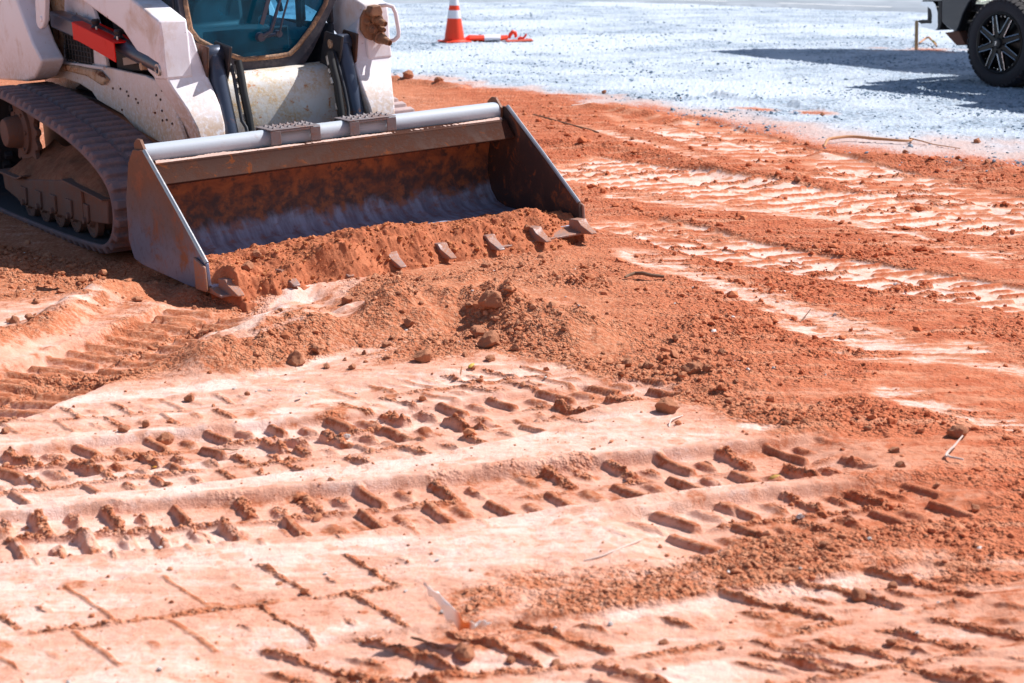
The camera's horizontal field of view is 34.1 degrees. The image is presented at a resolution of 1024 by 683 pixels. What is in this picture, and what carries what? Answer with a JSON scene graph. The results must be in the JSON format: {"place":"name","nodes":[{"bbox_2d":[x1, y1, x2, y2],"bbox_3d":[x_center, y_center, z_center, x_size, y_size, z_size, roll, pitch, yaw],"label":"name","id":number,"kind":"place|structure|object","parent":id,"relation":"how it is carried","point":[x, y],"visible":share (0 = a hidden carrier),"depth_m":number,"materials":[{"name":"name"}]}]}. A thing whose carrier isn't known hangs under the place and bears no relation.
{"place":"outdoors","nodes":[
{"label":"outdoors","id":0,"kind":"place"},
{"bbox_2d":[0,1,1023,682],"bbox_3d":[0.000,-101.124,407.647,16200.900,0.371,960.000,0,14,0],"label":"ground","id":1,"kind":"structure","parent":0,"point":[544,525],"depth_m":5.57,"materials":[{"name":"red soil"}]},
{"bbox_2d":[1,427,9,433],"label":"clay clod","id":2,"kind":"object","parent":1,"relation":"on","point":[4,430],"visible":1,"depth_m":5.39,"materials":[{"name":"brown soil"}]},
{"bbox_2d":[9,315,19,323],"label":"clay clod","id":3,"kind":"object","parent":1,"relation":"on","point":[14,319],"visible":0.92,"depth_m":6.86,"materials":[{"name":"orange soil"}]},
{"bbox_2d":[24,313,33,320],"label":"clay clod","id":4,"kind":"object","parent":1,"relation":"on","point":[28,316],"visible":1,"depth_m":6.70,"materials":[{"name":"orange soil"}]},
{"bbox_2d":[32,298,39,303],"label":"clay clod","id":5,"kind":"object","parent":1,"relation":"on","point":[35,301],"visible":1,"depth_m":7.22,"materials":[{"name":"orange soil"}]},
{"bbox_2d":[56,289,65,292],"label":"clay clod","id":6,"kind":"object","parent":1,"relation":"on","point":[60,291],"visible":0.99,"depth_m":7.47,"materials":[{"name":"orange soil"}]},
{"bbox_2d":[118,424,130,432],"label":"clay clod","id":7,"kind":"object","parent":1,"relation":"on","point":[124,428],"visible":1,"depth_m":5.38,"materials":[{"name":"brown soil"}]},
{"bbox_2d":[131,296,142,301],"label":"clay clod","id":8,"kind":"object","parent":1,"relation":"on","point":[137,299],"visible":1,"depth_m":7.25,"materials":[{"name":"orange soil"}]},
{"bbox_2d":[142,420,149,426],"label":"clay clod","id":9,"kind":"object","parent":1,"relation":"on","point":[145,423],"visible":1,"depth_m":5.43,"materials":[{"name":"brown soil"}]},
{"bbox_2d":[156,431,173,444],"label":"clay clod","id":10,"kind":"object","parent":1,"relation":"on","point":[166,438],"visible":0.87,"depth_m":5.35,"materials":[{"name":"brown soil"}]},
{"bbox_2d":[183,394,194,401],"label":"clay clod","id":11,"kind":"object","parent":1,"relation":"on","point":[190,397],"visible":1,"depth_m":5.75,"materials":[{"name":"brown soil"}]},
{"bbox_2d":[219,448,237,450],"bbox_3d":[-0.895,0.339,5.248,0.085,0.022,0.011,-12,18,-39],"label":"short twig","id":12,"kind":"object","parent":1,"relation":"on","point":[228,449],"visible":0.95,"depth_m":5.25,"materials":[{"name":"brown wood"}]},
{"bbox_2d":[287,350,304,365],"bbox_3d":[-0.802,0.063,6.183,0.080,0.061,0.052,4,15,16],"label":"clay clod","id":13,"kind":"object","parent":1,"relation":"on","point":[295,358],"visible":1,"depth_m":6.17,"materials":[{"name":"orange soil"}]},
{"bbox_2d":[0,0,596,297],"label":"track loader","id":14,"kind":"object","parent":1,"relation":"on","point":[182,138],"visible":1,"depth_m":8.86,"materials":[{"name":"metal"}]},
{"bbox_2d":[312,345,322,353],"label":"clay clod","id":15,"kind":"object","parent":1,"relation":"on","point":[316,348],"visible":1,"depth_m":6.30,"materials":[{"name":"orange soil"}]},
{"bbox_2d":[323,363,329,368],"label":"clay clod","id":16,"kind":"object","parent":1,"relation":"on","point":[326,365],"visible":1,"depth_m":6.14,"materials":[{"name":"orange soil"}]},
{"bbox_2d":[335,676,346,682],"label":"clay clod","id":17,"kind":"object","parent":1,"relation":"on","point":[341,679],"visible":1,"depth_m":3.66,"materials":[{"name":"orange soil"}]},
{"bbox_2d":[341,295,352,304],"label":"clay clod","id":18,"kind":"object","parent":1,"relation":"on","point":[347,299],"visible":0.94,"depth_m":7.19,"materials":[{"name":"orange soil"}]},
{"bbox_2d":[348,363,355,368],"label":"clay clod","id":19,"kind":"object","parent":1,"relation":"on","point":[352,366],"visible":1,"depth_m":6.11,"materials":[{"name":"orange soil"}]},
{"bbox_2d":[382,342,389,347],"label":"clay clod","id":20,"kind":"object","parent":1,"relation":"on","point":[385,344],"visible":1,"depth_m":6.41,"materials":[{"name":"orange soil"}]},
{"bbox_2d":[205,207,587,312],"bbox_3d":[-0.592,-0.435,8.192,2.032,0.346,0.960,-9,17,-32],"label":"soil heap","id":21,"kind":"object","parent":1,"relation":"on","point":[341,254],"visible":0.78,"depth_m":7.88,"materials":[{"name":"orange soil"}]},
{"bbox_2d":[241,261,253,270],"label":"clay clod","id":22,"kind":"object","parent":21,"relation":"on","point":[248,265],"visible":1,"depth_m":7.55,"materials":[{"name":"orange soil"}]},
{"bbox_2d":[251,249,261,257],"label":"clay clod","id":23,"kind":"object","parent":21,"relation":"on","point":[256,253],"visible":1,"depth_m":7.75,"materials":[{"name":"orange soil"}]},
{"bbox_2d":[206,207,572,300],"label":"heap crumbs","id":24,"kind":"object","parent":21,"relation":"on","point":[400,237],"visible":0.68,"depth_m":7.95,"materials":[{"name":"soil"}]},
{"bbox_2d":[524,224,530,230],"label":"clay clod","id":25,"kind":"object","parent":21,"relation":"on","point":[526,227],"visible":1,"depth_m":8.33,"materials":[{"name":"orange soil"}]},
{"bbox_2d":[402,70,413,78],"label":"clay clod","id":26,"kind":"object","parent":1,"relation":"on","point":[407,74],"visible":1,"depth_m":16.98,"materials":[{"name":"orange soil"}]},
{"bbox_2d":[403,318,414,325],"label":"clay clod","id":27,"kind":"object","parent":1,"relation":"on","point":[408,322],"visible":1,"depth_m":6.60,"materials":[{"name":"orange soil"}]},
{"bbox_2d":[411,671,419,678],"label":"clay clod","id":28,"kind":"object","parent":1,"relation":"on","point":[415,675],"visible":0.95,"depth_m":3.68,"materials":[{"name":"orange soil"}]},
{"bbox_2d":[411,636,426,641],"bbox_3d":[-0.215,0.690,3.877,0.044,0.006,0.007,8,16,28],"label":"brown splinter","id":29,"kind":"object","parent":1,"relation":"on","point":[418,638],"visible":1,"depth_m":3.87,"materials":[{"name":"brown wood"}]},
{"bbox_2d":[412,349,431,362],"bbox_3d":[-0.333,0.059,6.195,0.079,0.066,0.080,2,-1,-21],"label":"clay clod","id":30,"kind":"object","parent":1,"relation":"on","point":[423,356],"visible":0.97,"depth_m":6.17,"materials":[{"name":"orange soil"}]},
{"bbox_2d":[434,77,443,81],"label":"clay clod","id":31,"kind":"object","parent":1,"relation":"on","point":[437,79],"visible":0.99,"depth_m":16.59,"materials":[{"name":"orange soil"}]},
{"bbox_2d":[437,0,471,42],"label":"traffic cone","id":32,"kind":"object","parent":1,"relation":"on","point":[454,33],"visible":1,"depth_m":22.39,"materials":[{"name":"orange plastic"}]},
{"bbox_2d":[424,582,491,630],"bbox_3d":[-0.124,0.612,3.814,0.157,0.130,0.063,3,15,13],"label":"torn ribbon","id":33,"kind":"object","parent":1,"relation":"on","point":[451,614],"visible":1,"depth_m":3.82,"materials":[{"name":"plastic"}]},
{"bbox_2d":[454,642,474,661],"bbox_3d":[-0.107,0.705,3.778,0.050,0.040,0.059,8,21,5],"label":"clay clod","id":34,"kind":"object","parent":1,"relation":"on","point":[464,652],"visible":1,"depth_m":3.76,"materials":[{"name":"orange soil"}]},
{"bbox_2d":[464,301,472,306],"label":"clay clod","id":35,"kind":"object","parent":1,"relation":"on","point":[468,304],"visible":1,"depth_m":6.75,"materials":[{"name":"orange soil"}]},
{"bbox_2d":[469,325,484,337],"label":"clay clod","id":36,"kind":"object","parent":1,"relation":"on","point":[475,330],"visible":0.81,"depth_m":6.53,"materials":[{"name":"orange soil"}]},
{"bbox_2d":[481,262,490,267],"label":"clay clod","id":37,"kind":"object","parent":1,"relation":"on","point":[485,264],"visible":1,"depth_m":7.91,"materials":[{"name":"orange soil"}]},
{"bbox_2d":[477,330,499,347],"bbox_3d":[-0.087,-0.001,6.426,0.082,0.084,0.082,8,16,29],"label":"clay clod","id":38,"kind":"object","parent":1,"relation":"on","point":[489,339],"visible":0.96,"depth_m":6.40,"materials":[{"name":"orange soil"}]},
{"bbox_2d":[477,290,502,309],"bbox_3d":[-0.084,-0.163,6.686,0.094,0.086,0.086,-5,15,-19],"label":"clay clod","id":39,"kind":"object","parent":1,"relation":"on","point":[490,299],"visible":1,"depth_m":6.66,"materials":[{"name":"orange soil"}]},
{"bbox_2d":[485,355,495,361],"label":"clay clod","id":40,"kind":"object","parent":1,"relation":"on","point":[490,358],"visible":1,"depth_m":6.22,"materials":[{"name":"orange soil"}]},
{"bbox_2d":[465,30,532,41],"bbox_3d":[-0.181,-4.151,22.714,0.920,0.163,0.325,-1,14,-4],"label":"fallen delineator post","id":41,"kind":"object","parent":1,"relation":"on","point":[481,38],"visible":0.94,"depth_m":22.61,"materials":[{"name":"orange plastic"}]},
{"bbox_2d":[506,656,515,663],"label":"clay clod","id":42,"kind":"object","parent":1,"relation":"on","point":[511,659],"visible":1,"depth_m":3.75,"materials":[{"name":"orange soil"}]},
{"bbox_2d":[0,82,1023,682],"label":"soil crumbs","id":43,"kind":"object","parent":1,"relation":"on","point":[696,398],"visible":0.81,"depth_m":6.13,"materials":[{"name":"soil"}]},
{"bbox_2d":[510,344,518,350],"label":"clay clod","id":44,"kind":"object","parent":1,"relation":"on","point":[514,347],"visible":1,"depth_m":6.35,"materials":[{"name":"orange soil"}]},
{"bbox_2d":[551,658,560,665],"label":"clay clod","id":45,"kind":"object","parent":1,"relation":"on","point":[556,660],"visible":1,"depth_m":3.75,"materials":[{"name":"orange soil"}]},
{"bbox_2d":[533,114,598,132],"bbox_3d":[0.431,-1.771,13.549,0.024,0.016,1.304,-6,15,-21],"label":"thin stick","id":46,"kind":"object","parent":1,"relation":"on","point":[566,123],"visible":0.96,"depth_m":13.54,"materials":[{"name":"brown wood"}]},
{"bbox_2d":[584,538,642,560],"bbox_3d":[0.273,0.543,4.372,0.225,0.012,0.025,-13,19,-41],"label":"pale straw","id":47,"kind":"object","parent":1,"relation":"on","point":[613,550],"visible":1,"depth_m":4.34,"materials":[{"name":"beige plant"}]},
{"bbox_2d":[621,357,631,367],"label":"clay clod","id":48,"kind":"object","parent":1,"relation":"on","point":[626,362],"visible":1,"depth_m":6.20,"materials":[{"name":"orange soil"}]},
{"bbox_2d":[624,668,639,673],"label":"clay clod","id":49,"kind":"object","parent":1,"relation":"on","point":[629,670],"visible":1,"depth_m":3.69,"materials":[{"name":"orange soil"}]},
{"bbox_2d":[624,271,663,277],"bbox_3d":[0.601,-0.306,7.631,0.184,0.025,0.070,0,14,0],"label":"dark twig","id":50,"kind":"object","parent":1,"relation":"on","point":[644,274],"visible":1,"depth_m":7.62,"materials":[{"name":"brown wood"}]},
{"bbox_2d":[643,361,653,368],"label":"clay clod","id":51,"kind":"object","parent":1,"relation":"on","point":[648,365],"visible":1,"depth_m":6.13,"materials":[{"name":"orange soil"}]},
{"bbox_2d":[658,638,669,644],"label":"clay clod","id":52,"kind":"object","parent":1,"relation":"on","point":[663,641],"visible":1,"depth_m":3.86,"materials":[{"name":"brown soil"}]},
{"bbox_2d":[655,397,679,413],"bbox_3d":[0.517,0.222,5.564,0.078,0.077,0.064,-11,18,-36],"label":"clay clod","id":53,"kind":"object","parent":1,"relation":"on","point":[667,405],"visible":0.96,"depth_m":5.55,"materials":[{"name":"brown soil"}]},
{"bbox_2d":[672,334,678,341],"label":"clay clod","id":54,"kind":"object","parent":1,"relation":"on","point":[675,337],"visible":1,"depth_m":6.52,"materials":[{"name":"orange soil"}]},
{"bbox_2d":[668,415,682,426],"bbox_3d":[0.529,0.256,5.452,0.016,0.015,0.156,6,15,22],"label":"white root","id":55,"kind":"object","parent":1,"relation":"on","point":[674,418],"visible":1,"depth_m":5.45,"materials":[{"name":"white plant"}]},
{"bbox_2d":[681,362,702,373],"bbox_3d":[0.651,0.099,6.051,0.079,0.054,0.067,0,26,16],"label":"clay clod","id":56,"kind":"object","parent":1,"relation":"on","point":[692,367],"visible":0.98,"depth_m":6.03,"materials":[{"name":"orange soil"}]},
{"bbox_2d":[702,364,711,371],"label":"clay clod","id":57,"kind":"object","parent":1,"relation":"on","point":[706,367],"visible":1,"depth_m":6.02,"materials":[{"name":"brown soil"}]},
{"bbox_2d":[716,348,728,354],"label":"clay clod","id":58,"kind":"object","parent":1,"relation":"on","point":[721,351],"visible":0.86,"depth_m":6.33,"materials":[{"name":"orange soil"}]},
{"bbox_2d":[782,419,790,424],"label":"clay clod","id":59,"kind":"object","parent":1,"relation":"on","point":[786,422],"visible":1,"depth_m":5.41,"materials":[{"name":"brown soil"}]},
{"bbox_2d":[796,513,804,518],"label":"white pebble","id":60,"kind":"object","parent":1,"relation":"on","point":[799,516],"visible":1,"depth_m":4.63,"materials":[{"name":"stone"}]},
{"bbox_2d":[818,540,830,546],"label":"clay clod","id":61,"kind":"object","parent":1,"relation":"on","point":[822,543],"visible":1,"depth_m":4.38,"materials":[{"name":"brown soil"}]},
{"bbox_2d":[851,587,865,601],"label":"clay clod","id":62,"kind":"object","parent":1,"relation":"on","point":[858,594],"visible":1,"depth_m":4.10,"materials":[{"name":"brown soil"}]},
{"bbox_2d":[863,425,871,430],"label":"clay clod","id":63,"kind":"object","parent":1,"relation":"on","point":[866,428],"visible":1,"depth_m":5.42,"materials":[{"name":"brown soil"}]},
{"bbox_2d":[823,135,912,146],"bbox_3d":[2.598,-1.483,12.321,0.780,0.052,0.263,-4,15,-15],"label":"root","id":64,"kind":"object","parent":1,"relation":"on","point":[865,137],"visible":1,"depth_m":12.33,"materials":[{"name":"orange plant"}]},
{"bbox_2d":[885,639,896,644],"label":"clay clod","id":65,"kind":"object","parent":1,"relation":"on","point":[890,641],"visible":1,"depth_m":3.87,"materials":[{"name":"brown soil"}]},
{"bbox_2d":[887,581,897,588],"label":"clay clod","id":66,"kind":"object","parent":1,"relation":"on","point":[892,584],"visible":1,"depth_m":4.16,"materials":[{"name":"brown soil"}]},
{"bbox_2d":[888,447,899,452],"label":"clay clod","id":67,"kind":"object","parent":1,"relation":"on","point":[894,449],"visible":1,"depth_m":5.16,"materials":[{"name":"brown soil"}]},
{"bbox_2d":[894,460,905,467],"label":"clay clod","id":68,"kind":"object","parent":1,"relation":"on","point":[900,464],"visible":1,"depth_m":5.02,"materials":[{"name":"brown soil"}]},
{"bbox_2d":[915,20,917,49],"bbox_3d":[5.126,-3.859,21.192,0.038,0.421,0.024,-8,16,-19],"label":"wooden stake","id":69,"kind":"object","parent":1,"relation":"on","point":[916,34],"visible":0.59,"depth_m":21.17,"materials":[{"name":"brown wood"}]},
{"bbox_2d":[919,36,936,46],"bbox_3d":[5.431,-3.924,21.872,0.181,0.083,0.974,2,14,7],"label":"branch","id":70,"kind":"object","parent":1,"relation":"on","point":[930,38],"visible":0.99,"depth_m":22.10,"materials":[{"name":"orange plant"}]},
{"bbox_2d":[909,137,959,148],"bbox_3d":[3.080,-1.445,12.170,0.028,0.032,0.496,-9,17,-32],"label":"thin root","id":71,"kind":"object","parent":1,"relation":"on","point":[931,143],"visible":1,"depth_m":12.21,"materials":[{"name":"orange plant"}]},
{"bbox_2d":[945,435,963,459],"bbox_3d":[1.358,0.328,5.135,0.056,0.034,0.182,3,15,13],"label":"forked twig","id":72,"kind":"object","parent":1,"relation":"on","point":[950,449],"visible":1,"depth_m":5.11,"materials":[{"name":"white wood"}]},
{"bbox_2d":[946,425,968,438],"bbox_3d":[1.417,0.292,5.322,0.069,0.061,0.063,6,15,23],"label":"clay clod","id":73,"kind":"object","parent":1,"relation":"on","point":[956,431],"visible":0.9,"depth_m":5.30,"materials":[{"name":"brown soil"}]},
{"bbox_2d":[918,0,1023,87],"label":"pickup truck","id":74,"kind":"object","parent":1,"relation":"on","point":[989,34],"visible":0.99,"depth_m":16.41,"materials":[{"name":"grey paint"}]},
{"bbox_2d":[971,504,979,511],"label":"clay clod","id":75,"kind":"object","parent":1,"relation":"on","point":[975,507],"visible":1,"depth_m":4.70,"materials":[{"name":"brown soil"}]},
{"bbox_2d":[382,0,927,12],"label":"road","id":76,"kind":"structure","parent":0,"point":[900,5],"depth_m":32.45,"materials":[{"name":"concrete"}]},
{"bbox_2d":[692,0,885,6],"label":"road marking","id":77,"kind":"object","parent":76,"relation":"on","point":[802,3],"visible":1,"depth_m":31.60,"materials":[{"name":"white paint"}]},
{"bbox_2d":[326,4,1023,172],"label":"gravel","id":78,"kind":"structure","parent":0,"point":[836,116],"depth_m":17.69,"materials":[{"name":"grey gravel"}]}
]}

